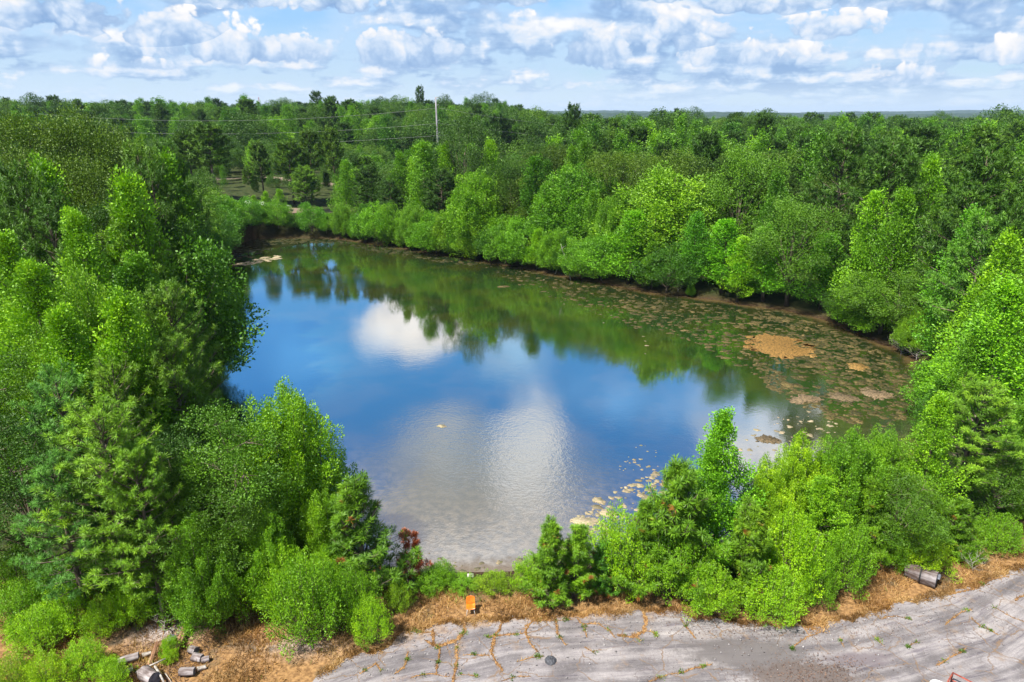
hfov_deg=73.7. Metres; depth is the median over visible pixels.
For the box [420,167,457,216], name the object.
pine tree
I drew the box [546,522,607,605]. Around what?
young pine tree
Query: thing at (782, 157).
pine tree
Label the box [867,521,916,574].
leafy shrub
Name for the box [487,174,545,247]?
oak tree
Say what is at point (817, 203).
sweetgum tree
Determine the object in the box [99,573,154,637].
leafy shrub
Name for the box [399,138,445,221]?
sweetgum tree
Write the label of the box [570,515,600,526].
scum patch
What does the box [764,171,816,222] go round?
pine tree
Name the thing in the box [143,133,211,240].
pine tree
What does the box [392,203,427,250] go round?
maple tree
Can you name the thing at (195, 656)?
short log
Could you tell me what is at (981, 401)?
pine tree
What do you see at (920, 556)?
leafy shrub
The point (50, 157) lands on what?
oak tree
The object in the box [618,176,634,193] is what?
oak tree
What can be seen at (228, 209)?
leafy tree
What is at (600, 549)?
young pine tree
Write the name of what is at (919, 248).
oak tree
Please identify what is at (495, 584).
leafy shrub
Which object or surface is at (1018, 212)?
pine tree
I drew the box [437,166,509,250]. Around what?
maple tree
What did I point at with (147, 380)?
sweetgum tree
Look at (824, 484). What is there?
sweetgum tree
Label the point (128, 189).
sweetgum tree
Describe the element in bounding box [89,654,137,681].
leafy shrub
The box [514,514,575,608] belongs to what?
young pine tree
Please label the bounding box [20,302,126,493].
sweetgum tree
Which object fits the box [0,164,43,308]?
oak tree
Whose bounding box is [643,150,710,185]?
oak tree
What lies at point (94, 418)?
pine tree
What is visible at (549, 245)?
maple tree
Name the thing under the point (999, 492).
oak tree
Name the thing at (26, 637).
leafy shrub
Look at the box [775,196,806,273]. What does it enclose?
pine tree
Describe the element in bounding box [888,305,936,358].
maple tree
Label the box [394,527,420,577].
dead sapling
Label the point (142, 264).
sweetgum tree
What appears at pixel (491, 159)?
sweetgum tree
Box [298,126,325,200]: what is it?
pine tree
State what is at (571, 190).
maple tree
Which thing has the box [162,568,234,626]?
leafy shrub
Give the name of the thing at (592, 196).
sweetgum tree
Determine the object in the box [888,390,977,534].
sweetgum tree
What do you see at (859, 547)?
leafy shrub
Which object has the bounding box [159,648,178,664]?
leafy shrub
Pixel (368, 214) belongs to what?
leafy tree
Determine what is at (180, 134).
pine tree
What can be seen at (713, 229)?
oak tree
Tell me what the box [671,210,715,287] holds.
sweetgum tree
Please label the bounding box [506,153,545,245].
sweetgum tree
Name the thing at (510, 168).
oak tree
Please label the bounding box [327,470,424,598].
young pine tree
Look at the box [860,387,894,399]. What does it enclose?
algae mat
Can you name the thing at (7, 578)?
leafy shrub
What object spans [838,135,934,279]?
pine tree
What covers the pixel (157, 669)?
stick
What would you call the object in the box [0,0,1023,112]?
sky
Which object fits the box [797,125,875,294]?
pine tree
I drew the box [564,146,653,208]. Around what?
oak tree
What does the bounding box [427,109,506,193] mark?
oak tree
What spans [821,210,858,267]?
pine tree
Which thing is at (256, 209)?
leafy tree
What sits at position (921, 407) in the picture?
sweetgum tree
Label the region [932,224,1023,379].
sweetgum tree
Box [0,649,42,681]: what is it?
leafy shrub
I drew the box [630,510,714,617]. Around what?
leafy shrub
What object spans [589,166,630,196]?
oak tree
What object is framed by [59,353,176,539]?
pine tree
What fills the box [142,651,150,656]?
grey log
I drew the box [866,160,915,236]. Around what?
pine tree
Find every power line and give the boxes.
[46,108,433,120]
[47,124,425,133]
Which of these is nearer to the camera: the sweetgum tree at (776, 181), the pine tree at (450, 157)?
the sweetgum tree at (776, 181)
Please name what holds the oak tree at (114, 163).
on the ground at (236, 189)
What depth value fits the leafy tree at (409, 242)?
132.74 m
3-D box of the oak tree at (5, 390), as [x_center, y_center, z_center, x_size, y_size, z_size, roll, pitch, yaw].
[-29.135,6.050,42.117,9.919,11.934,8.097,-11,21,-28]
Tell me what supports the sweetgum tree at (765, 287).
on the ground at (236, 189)
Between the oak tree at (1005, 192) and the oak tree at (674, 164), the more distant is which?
the oak tree at (674, 164)
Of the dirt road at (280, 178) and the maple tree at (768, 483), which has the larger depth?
the dirt road at (280, 178)
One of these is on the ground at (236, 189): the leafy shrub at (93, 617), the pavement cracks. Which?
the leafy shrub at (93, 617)
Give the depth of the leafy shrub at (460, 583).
37.59 m
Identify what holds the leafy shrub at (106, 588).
on the ground at (236, 189)
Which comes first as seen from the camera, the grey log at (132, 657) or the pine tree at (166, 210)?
the grey log at (132, 657)
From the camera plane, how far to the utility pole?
241.72 m
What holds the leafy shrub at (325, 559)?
on the ground at (236, 189)
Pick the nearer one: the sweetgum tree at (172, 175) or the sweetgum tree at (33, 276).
the sweetgum tree at (33, 276)
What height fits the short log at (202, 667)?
0.268 m
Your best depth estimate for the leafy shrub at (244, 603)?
34.49 m
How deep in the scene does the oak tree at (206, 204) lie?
108.83 m
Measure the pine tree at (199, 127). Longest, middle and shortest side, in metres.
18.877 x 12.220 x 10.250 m
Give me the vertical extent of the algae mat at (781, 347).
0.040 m
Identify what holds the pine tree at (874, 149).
on the ground at (236, 189)
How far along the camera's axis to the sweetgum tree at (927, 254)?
82.17 m
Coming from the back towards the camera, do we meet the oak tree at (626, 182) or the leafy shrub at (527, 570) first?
the oak tree at (626, 182)
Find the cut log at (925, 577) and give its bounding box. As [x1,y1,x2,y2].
[903,564,940,588]
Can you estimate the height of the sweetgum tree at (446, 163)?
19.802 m
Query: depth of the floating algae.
78.10 m
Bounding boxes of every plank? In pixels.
[148,641,158,664]
[176,625,187,646]
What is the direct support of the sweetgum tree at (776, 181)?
on the ground at (236, 189)
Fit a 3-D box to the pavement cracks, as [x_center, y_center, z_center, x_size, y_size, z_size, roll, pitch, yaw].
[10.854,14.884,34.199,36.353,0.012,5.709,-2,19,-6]
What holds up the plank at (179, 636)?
on the ground at (236, 189)
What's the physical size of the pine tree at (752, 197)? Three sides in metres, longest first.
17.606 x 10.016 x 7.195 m
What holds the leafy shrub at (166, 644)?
on the ground at (236, 189)
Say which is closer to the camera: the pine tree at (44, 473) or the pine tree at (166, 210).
the pine tree at (44, 473)
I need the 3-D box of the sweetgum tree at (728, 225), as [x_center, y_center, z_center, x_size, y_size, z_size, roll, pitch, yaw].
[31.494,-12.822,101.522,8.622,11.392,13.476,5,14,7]
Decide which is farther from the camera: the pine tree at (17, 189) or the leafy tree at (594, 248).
the leafy tree at (594, 248)
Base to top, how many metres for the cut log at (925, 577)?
0.964 m
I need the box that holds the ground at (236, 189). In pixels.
[0,117,1023,681]
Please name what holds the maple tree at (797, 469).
on the ground at (236, 189)
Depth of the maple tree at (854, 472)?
39.03 m
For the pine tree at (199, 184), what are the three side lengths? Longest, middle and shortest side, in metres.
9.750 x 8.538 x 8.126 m
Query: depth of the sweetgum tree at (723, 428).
36.75 m
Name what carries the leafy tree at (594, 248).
on the ground at (236, 189)
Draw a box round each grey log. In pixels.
[117,652,139,662]
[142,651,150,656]
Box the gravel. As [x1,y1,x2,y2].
[345,586,1014,681]
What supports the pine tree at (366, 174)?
on the ground at (236, 189)
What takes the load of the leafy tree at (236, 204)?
on the ground at (236, 189)
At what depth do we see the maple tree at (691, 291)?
101.99 m
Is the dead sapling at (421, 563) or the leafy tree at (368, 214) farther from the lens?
the leafy tree at (368, 214)
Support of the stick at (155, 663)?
on the ground at (236, 189)
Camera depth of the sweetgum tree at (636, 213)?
105.86 m
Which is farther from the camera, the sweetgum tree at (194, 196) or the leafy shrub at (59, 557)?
the sweetgum tree at (194, 196)
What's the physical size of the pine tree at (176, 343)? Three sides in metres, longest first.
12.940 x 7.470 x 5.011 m
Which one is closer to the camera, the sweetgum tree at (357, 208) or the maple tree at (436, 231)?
the maple tree at (436, 231)
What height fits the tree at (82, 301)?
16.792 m
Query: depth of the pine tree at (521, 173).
136.33 m
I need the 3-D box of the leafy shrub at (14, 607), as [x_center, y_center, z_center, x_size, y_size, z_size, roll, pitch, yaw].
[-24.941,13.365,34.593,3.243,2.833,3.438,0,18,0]
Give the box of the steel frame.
[947,672,971,681]
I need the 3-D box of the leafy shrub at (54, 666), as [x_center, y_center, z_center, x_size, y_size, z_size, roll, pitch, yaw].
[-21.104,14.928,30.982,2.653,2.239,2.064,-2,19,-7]
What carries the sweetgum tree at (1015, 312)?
on the ground at (236, 189)
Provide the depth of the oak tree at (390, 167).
146.15 m
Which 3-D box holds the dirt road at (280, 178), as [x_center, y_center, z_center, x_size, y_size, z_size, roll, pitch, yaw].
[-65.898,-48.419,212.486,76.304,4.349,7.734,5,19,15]
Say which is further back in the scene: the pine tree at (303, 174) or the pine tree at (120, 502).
the pine tree at (303, 174)
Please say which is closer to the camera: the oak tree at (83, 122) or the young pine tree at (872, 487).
the young pine tree at (872, 487)
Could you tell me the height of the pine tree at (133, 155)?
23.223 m
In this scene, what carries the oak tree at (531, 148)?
on the ground at (236, 189)
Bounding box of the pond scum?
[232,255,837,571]
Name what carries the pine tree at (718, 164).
on the ground at (236, 189)
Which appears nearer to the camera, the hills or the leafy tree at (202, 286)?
the leafy tree at (202, 286)
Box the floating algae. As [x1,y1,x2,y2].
[229,238,922,426]
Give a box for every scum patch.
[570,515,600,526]
[592,497,605,503]
[599,509,617,516]
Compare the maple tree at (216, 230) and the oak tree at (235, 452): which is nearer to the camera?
the oak tree at (235, 452)
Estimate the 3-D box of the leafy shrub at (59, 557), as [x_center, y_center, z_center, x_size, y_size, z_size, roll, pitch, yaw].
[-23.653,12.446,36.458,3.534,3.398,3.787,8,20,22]
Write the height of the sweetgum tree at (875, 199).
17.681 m
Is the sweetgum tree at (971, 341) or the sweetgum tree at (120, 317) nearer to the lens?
the sweetgum tree at (120, 317)
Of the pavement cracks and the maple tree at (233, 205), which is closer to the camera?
the pavement cracks
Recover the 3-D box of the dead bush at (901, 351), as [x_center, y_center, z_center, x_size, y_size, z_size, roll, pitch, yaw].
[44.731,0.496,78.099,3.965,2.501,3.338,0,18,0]
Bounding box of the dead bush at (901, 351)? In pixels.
[892,337,910,353]
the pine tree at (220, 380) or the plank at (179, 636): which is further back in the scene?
the pine tree at (220, 380)
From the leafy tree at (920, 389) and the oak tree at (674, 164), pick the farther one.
the oak tree at (674, 164)
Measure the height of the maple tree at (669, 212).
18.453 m
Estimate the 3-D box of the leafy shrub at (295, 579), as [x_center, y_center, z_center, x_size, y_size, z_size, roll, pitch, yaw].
[-10.093,12.392,33.466,4.484,5.404,4.409,-10,21,-26]
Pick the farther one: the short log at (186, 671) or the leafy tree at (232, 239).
the leafy tree at (232, 239)
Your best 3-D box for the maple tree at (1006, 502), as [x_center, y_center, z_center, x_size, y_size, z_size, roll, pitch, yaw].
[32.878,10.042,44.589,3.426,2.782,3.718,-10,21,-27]
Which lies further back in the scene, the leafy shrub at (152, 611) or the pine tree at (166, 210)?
the pine tree at (166, 210)
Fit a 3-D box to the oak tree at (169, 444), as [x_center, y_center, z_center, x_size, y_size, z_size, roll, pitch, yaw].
[-18.671,9.245,36.747,7.192,9.298,8.120,12,21,38]
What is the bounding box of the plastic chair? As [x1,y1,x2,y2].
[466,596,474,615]
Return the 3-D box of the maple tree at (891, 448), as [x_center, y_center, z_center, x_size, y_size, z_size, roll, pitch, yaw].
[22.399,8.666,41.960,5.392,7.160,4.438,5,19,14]
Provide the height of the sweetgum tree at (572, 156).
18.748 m
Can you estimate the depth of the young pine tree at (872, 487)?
38.87 m
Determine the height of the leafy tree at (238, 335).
15.719 m
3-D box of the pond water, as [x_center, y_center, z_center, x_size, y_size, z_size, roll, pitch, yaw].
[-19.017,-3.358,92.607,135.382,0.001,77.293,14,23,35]
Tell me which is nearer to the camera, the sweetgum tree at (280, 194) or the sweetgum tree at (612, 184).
the sweetgum tree at (612, 184)
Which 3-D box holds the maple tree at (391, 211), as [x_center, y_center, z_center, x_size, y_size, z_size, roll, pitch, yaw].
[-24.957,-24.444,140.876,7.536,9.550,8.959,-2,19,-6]
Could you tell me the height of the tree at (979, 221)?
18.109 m
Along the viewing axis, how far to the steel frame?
31.17 m
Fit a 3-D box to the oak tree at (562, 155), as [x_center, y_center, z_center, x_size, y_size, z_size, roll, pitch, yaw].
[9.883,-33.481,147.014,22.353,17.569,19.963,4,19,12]
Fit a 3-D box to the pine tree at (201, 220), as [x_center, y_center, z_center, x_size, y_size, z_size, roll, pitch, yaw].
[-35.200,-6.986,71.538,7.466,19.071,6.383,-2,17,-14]
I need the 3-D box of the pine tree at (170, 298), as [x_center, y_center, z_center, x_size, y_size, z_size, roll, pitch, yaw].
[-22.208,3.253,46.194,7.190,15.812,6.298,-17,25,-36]
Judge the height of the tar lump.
0.182 m
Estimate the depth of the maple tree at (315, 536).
36.66 m
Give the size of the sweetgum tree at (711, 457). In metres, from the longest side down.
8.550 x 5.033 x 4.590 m
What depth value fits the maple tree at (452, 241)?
127.69 m
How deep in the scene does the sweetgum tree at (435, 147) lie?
143.82 m
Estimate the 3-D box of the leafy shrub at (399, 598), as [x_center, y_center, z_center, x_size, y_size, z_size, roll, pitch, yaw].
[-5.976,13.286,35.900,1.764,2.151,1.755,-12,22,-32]
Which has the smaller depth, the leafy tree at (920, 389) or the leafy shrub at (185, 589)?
the leafy shrub at (185, 589)
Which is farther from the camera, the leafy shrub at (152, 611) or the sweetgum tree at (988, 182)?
the sweetgum tree at (988, 182)
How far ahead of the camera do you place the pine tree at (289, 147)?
168.22 m
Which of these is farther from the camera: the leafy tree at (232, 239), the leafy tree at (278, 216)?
the leafy tree at (278, 216)
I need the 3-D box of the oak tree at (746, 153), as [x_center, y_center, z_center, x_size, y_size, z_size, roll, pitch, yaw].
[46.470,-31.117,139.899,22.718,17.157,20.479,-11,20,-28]
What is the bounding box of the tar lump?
[545,655,556,664]
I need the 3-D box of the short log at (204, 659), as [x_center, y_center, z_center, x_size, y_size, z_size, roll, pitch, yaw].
[-14.724,15.258,32.723,0.392,0.322,0.277,-6,20,-18]
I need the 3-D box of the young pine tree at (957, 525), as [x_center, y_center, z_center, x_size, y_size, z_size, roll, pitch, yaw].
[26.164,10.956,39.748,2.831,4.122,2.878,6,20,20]
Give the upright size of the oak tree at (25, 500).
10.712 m
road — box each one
[207,176,338,186]
[313,568,1023,681]
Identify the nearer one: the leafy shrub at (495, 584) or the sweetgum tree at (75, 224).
the leafy shrub at (495, 584)
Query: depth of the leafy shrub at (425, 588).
37.35 m
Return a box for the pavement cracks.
[359,576,1023,681]
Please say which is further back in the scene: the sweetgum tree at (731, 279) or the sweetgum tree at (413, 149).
the sweetgum tree at (413, 149)
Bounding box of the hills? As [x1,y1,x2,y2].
[546,110,1023,119]
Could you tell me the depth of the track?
168.24 m
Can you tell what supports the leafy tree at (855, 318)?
on the ground at (236, 189)
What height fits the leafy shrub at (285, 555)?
4.927 m
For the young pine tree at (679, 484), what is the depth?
35.38 m
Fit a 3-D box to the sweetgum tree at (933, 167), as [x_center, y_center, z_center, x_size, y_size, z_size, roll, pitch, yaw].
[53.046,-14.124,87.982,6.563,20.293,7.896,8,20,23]
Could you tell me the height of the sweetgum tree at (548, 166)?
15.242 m
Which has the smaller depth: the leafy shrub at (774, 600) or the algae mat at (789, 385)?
the leafy shrub at (774, 600)
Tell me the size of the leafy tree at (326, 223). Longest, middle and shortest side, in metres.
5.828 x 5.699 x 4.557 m
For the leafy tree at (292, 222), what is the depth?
150.10 m
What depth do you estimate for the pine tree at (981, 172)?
69.74 m
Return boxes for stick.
[135,658,165,672]
[154,665,164,681]
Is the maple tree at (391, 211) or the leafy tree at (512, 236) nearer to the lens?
the leafy tree at (512, 236)
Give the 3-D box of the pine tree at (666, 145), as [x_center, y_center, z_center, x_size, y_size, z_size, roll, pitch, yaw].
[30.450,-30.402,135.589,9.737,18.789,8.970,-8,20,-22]
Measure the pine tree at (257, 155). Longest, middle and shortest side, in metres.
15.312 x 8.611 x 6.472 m
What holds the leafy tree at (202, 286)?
on the ground at (236, 189)
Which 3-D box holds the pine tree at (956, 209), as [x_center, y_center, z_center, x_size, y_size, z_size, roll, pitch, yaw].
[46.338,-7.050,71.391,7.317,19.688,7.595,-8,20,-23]
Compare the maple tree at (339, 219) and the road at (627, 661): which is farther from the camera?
the maple tree at (339, 219)
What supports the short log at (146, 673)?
on the ground at (236, 189)
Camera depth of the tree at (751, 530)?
35.33 m
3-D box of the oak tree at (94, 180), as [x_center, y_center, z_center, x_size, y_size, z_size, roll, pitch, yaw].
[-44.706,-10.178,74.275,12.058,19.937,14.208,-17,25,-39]
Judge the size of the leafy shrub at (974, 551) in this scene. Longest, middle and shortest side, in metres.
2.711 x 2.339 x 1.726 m
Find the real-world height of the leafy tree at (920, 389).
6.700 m
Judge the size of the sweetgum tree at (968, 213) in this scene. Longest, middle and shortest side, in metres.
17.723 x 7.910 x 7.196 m
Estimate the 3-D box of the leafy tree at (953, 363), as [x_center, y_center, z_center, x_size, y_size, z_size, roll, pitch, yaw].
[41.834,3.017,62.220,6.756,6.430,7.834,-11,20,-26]
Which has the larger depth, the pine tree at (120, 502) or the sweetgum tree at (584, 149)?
the sweetgum tree at (584, 149)
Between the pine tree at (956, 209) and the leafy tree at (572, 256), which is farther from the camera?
the leafy tree at (572, 256)
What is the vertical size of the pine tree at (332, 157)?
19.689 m
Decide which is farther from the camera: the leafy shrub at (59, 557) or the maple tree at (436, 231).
the maple tree at (436, 231)
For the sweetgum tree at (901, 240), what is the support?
on the ground at (236, 189)
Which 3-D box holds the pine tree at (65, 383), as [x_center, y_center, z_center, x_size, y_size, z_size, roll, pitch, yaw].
[-24.085,7.000,38.118,5.858,12.684,6.023,1,19,3]
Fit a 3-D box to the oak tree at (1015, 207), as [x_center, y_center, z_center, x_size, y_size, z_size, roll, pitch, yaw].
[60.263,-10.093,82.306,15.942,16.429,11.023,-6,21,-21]
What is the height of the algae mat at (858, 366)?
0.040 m
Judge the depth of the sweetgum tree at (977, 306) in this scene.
58.45 m
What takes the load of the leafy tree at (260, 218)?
on the ground at (236, 189)
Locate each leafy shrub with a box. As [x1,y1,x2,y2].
[0,541,65,602]
[0,575,58,637]
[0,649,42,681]
[1,599,68,659]
[12,647,78,681]
[24,547,105,608]
[27,576,102,637]
[61,634,111,681]
[78,592,127,643]
[85,553,141,607]
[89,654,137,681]
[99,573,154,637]
[126,566,172,623]
[158,635,180,661]
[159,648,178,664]
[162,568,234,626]
[213,521,282,623]
[252,536,322,633]
[258,546,354,661]
[297,551,347,617]
[318,560,386,635]
[346,591,394,651]
[382,578,417,612]
[408,564,448,597]
[427,557,457,588]
[447,571,476,596]
[469,568,516,597]
[509,549,551,596]
[588,499,655,603]
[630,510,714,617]
[671,558,745,622]
[735,555,813,628]
[760,499,840,609]
[790,543,842,610]
[816,518,879,599]
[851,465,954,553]
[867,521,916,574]
[891,530,961,582]
[945,534,991,567]
[969,508,1023,557]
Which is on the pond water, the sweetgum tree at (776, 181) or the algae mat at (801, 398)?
the algae mat at (801, 398)
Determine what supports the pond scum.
on the pond water
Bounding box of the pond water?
[206,238,926,571]
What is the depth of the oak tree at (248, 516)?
33.85 m
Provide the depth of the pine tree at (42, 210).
51.72 m
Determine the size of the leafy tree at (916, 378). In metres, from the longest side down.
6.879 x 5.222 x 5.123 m
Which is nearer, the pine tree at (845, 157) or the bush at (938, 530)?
the bush at (938, 530)
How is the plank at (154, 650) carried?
on the ground at (236, 189)
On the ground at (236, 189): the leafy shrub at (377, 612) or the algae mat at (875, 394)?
the leafy shrub at (377, 612)
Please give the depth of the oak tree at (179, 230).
66.14 m
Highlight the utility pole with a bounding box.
[435,97,438,142]
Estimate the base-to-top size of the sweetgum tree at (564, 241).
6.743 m
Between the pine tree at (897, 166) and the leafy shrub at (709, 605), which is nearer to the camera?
the leafy shrub at (709, 605)
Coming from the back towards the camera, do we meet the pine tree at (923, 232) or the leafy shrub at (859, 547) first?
the pine tree at (923, 232)
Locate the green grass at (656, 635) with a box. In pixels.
[10,474,1019,681]
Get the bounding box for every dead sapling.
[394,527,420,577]
[396,544,433,581]
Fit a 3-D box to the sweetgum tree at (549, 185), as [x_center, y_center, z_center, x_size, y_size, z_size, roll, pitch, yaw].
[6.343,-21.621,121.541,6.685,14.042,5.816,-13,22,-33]
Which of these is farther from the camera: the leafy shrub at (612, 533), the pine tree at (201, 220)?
the pine tree at (201, 220)
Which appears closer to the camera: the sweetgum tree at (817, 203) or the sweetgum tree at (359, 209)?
the sweetgum tree at (817, 203)
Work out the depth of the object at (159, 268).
56.47 m
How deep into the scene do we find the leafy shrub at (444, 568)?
37.83 m
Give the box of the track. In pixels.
[235,201,354,212]
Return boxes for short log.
[137,664,161,681]
[178,667,195,676]
[187,645,199,653]
[190,652,203,662]
[197,665,206,671]
[201,655,209,663]
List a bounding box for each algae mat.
[743,333,816,358]
[756,434,781,443]
[780,382,798,387]
[790,394,823,403]
[829,392,861,401]
[847,363,869,370]
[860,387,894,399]
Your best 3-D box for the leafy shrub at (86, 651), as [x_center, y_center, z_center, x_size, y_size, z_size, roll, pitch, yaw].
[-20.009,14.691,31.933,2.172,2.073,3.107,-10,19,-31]
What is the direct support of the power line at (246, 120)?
attached to the utility pole
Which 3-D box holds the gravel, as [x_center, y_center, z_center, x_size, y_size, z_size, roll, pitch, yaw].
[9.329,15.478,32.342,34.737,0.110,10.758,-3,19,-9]
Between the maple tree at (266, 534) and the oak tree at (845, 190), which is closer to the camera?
the maple tree at (266, 534)
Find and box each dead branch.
[144,602,173,631]
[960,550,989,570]
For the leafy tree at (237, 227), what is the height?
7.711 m
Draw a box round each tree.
[0,101,103,225]
[0,138,116,247]
[0,158,74,295]
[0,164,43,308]
[0,228,52,406]
[0,257,103,411]
[0,322,95,507]
[0,343,99,509]
[0,410,104,581]
[6,358,121,557]
[7,137,52,162]
[7,444,115,620]
[10,191,104,315]
[19,150,100,284]
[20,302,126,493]
[23,389,196,615]
[27,99,145,233]
[32,262,111,414]
[40,152,120,264]
[42,116,150,241]
[49,205,148,332]
[52,187,149,280]
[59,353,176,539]
[73,422,241,570]
[88,144,146,206]
[89,285,210,500]
[91,440,197,628]
[92,286,221,456]
[94,164,205,357]
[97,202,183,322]
[99,226,251,345]
[106,261,194,357]
[107,133,177,231]
[108,231,269,375]
[110,351,218,488]
[111,248,195,354]
[116,211,238,332]
[122,156,205,309]
[131,463,272,595]
[134,329,230,514]
[138,277,239,433]
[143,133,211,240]
[146,398,321,562]
[148,146,212,330]
[152,183,206,251]
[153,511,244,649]
[167,319,222,433]
[172,127,205,175]
[174,157,230,287]
[183,120,234,193]
[187,180,227,234]
[189,176,208,200]
[203,194,241,225]
[203,215,241,248]
[203,232,232,260]
[204,208,245,241]
[206,227,229,249]
[208,193,252,232]
[217,195,247,227]
[223,375,367,551]
[234,195,268,227]
[235,508,303,614]
[246,209,270,225]
[247,139,270,191]
[248,194,257,205]
[259,191,271,211]
[260,198,293,227]
[271,138,306,203]
[272,188,290,213]
[282,213,301,228]
[288,479,357,570]
[289,164,320,209]
[295,202,328,231]
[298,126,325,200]
[314,213,332,232]
[317,125,347,202]
[327,158,356,213]
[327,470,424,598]
[329,202,352,235]
[341,212,361,237]
[345,167,358,203]
[348,163,385,229]
[348,200,393,243]
[349,165,377,213]
[351,202,374,241]
[358,152,429,207]
[373,200,402,245]
[377,178,406,212]
[386,148,412,211]
[390,217,403,245]
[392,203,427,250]
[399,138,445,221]
[401,154,426,213]
[404,139,421,170]
[404,221,432,250]
[410,209,444,252]
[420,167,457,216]
[426,144,449,218]
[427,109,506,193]
[428,209,459,254]
[429,142,456,217]
[433,141,460,180]
[436,189,452,212]
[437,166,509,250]
[442,217,468,253]
[449,213,487,259]
[470,222,507,259]
[473,155,529,222]
[479,214,527,264]
[480,136,502,187]
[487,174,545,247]
[492,214,547,265]
[495,154,529,191]
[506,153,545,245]
[511,135,578,177]
[511,162,531,200]
[511,163,613,250]
[514,143,605,181]
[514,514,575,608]
[521,227,547,269]
[532,180,563,236]
[534,226,569,271]
[540,157,557,182]
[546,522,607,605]
[550,235,572,273]
[556,235,607,278]
[563,143,581,173]
[563,229,636,280]
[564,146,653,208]
[576,137,596,185]
[577,189,602,243]
[577,208,664,283]
[586,190,628,263]
[586,539,624,598]
[587,160,734,268]
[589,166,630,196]
[595,496,668,601]
[605,176,617,202]
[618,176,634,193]
[620,145,726,209]
[626,242,701,292]
[635,240,673,289]
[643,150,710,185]
[643,453,735,596]
[649,139,684,174]
[662,440,741,568]
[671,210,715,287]
[680,156,706,192]
[683,208,734,273]
[685,284,695,296]
[688,406,771,568]
[695,217,755,293]
[696,138,793,268]
[704,149,797,184]
[704,495,780,609]
[705,151,762,231]
[717,234,774,301]
[725,157,770,248]
[728,451,806,565]
[731,225,792,301]
[735,192,850,306]
[749,167,798,287]
[752,153,796,223]
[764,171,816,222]
[769,428,834,545]
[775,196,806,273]
[778,230,855,310]
[786,475,860,568]
[790,166,870,256]
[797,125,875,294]
[798,160,832,253]
[802,424,904,549]
[816,281,873,324]
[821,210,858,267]
[827,187,901,326]
[827,285,914,332]
[827,294,848,321]
[830,268,938,338]
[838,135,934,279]
[838,474,888,568]
[845,423,917,529]
[846,142,889,203]
[854,181,932,333]
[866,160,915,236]
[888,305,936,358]
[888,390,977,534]
[894,150,948,290]
[897,230,945,309]
[898,351,1000,409]
[906,234,946,268]
[906,351,942,394]
[906,378,954,442]
[908,203,992,357]
[910,371,1023,513]
[912,138,1023,293]
[913,179,994,356]
[913,204,1022,334]
[914,210,959,281]
[924,270,1023,436]
[926,344,1020,397]
[929,333,998,443]
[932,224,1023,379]
[935,497,987,558]
[943,290,1005,382]
[946,440,1023,524]
[957,256,1023,376]
[964,175,997,208]
[973,197,1023,297]
[979,475,1023,520]
[986,192,1023,232]
[988,180,1023,232]
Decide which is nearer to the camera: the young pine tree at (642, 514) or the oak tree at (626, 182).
the young pine tree at (642, 514)
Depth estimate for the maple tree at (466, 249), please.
125.50 m
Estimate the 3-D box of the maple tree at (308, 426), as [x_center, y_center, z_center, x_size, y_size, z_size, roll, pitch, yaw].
[-12.638,7.550,39.246,8.454,11.166,6.616,-12,22,-32]
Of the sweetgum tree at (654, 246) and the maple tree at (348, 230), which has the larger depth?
the maple tree at (348, 230)
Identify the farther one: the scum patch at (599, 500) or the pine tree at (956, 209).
the pine tree at (956, 209)
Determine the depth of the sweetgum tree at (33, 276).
42.75 m
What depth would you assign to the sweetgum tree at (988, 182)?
98.99 m
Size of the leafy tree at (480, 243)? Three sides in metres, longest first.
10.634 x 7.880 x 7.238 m
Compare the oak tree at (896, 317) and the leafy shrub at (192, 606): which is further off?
the oak tree at (896, 317)
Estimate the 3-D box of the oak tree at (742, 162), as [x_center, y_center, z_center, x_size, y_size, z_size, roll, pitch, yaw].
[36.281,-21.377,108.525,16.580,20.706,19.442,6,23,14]
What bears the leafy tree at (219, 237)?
on the ground at (236, 189)
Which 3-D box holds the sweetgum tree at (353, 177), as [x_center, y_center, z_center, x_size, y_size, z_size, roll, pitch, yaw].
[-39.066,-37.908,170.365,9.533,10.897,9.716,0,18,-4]
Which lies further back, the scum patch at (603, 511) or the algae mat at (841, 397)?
the algae mat at (841, 397)
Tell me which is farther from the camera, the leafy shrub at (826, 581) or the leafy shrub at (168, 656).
the leafy shrub at (826, 581)
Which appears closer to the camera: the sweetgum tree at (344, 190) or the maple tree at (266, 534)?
the maple tree at (266, 534)

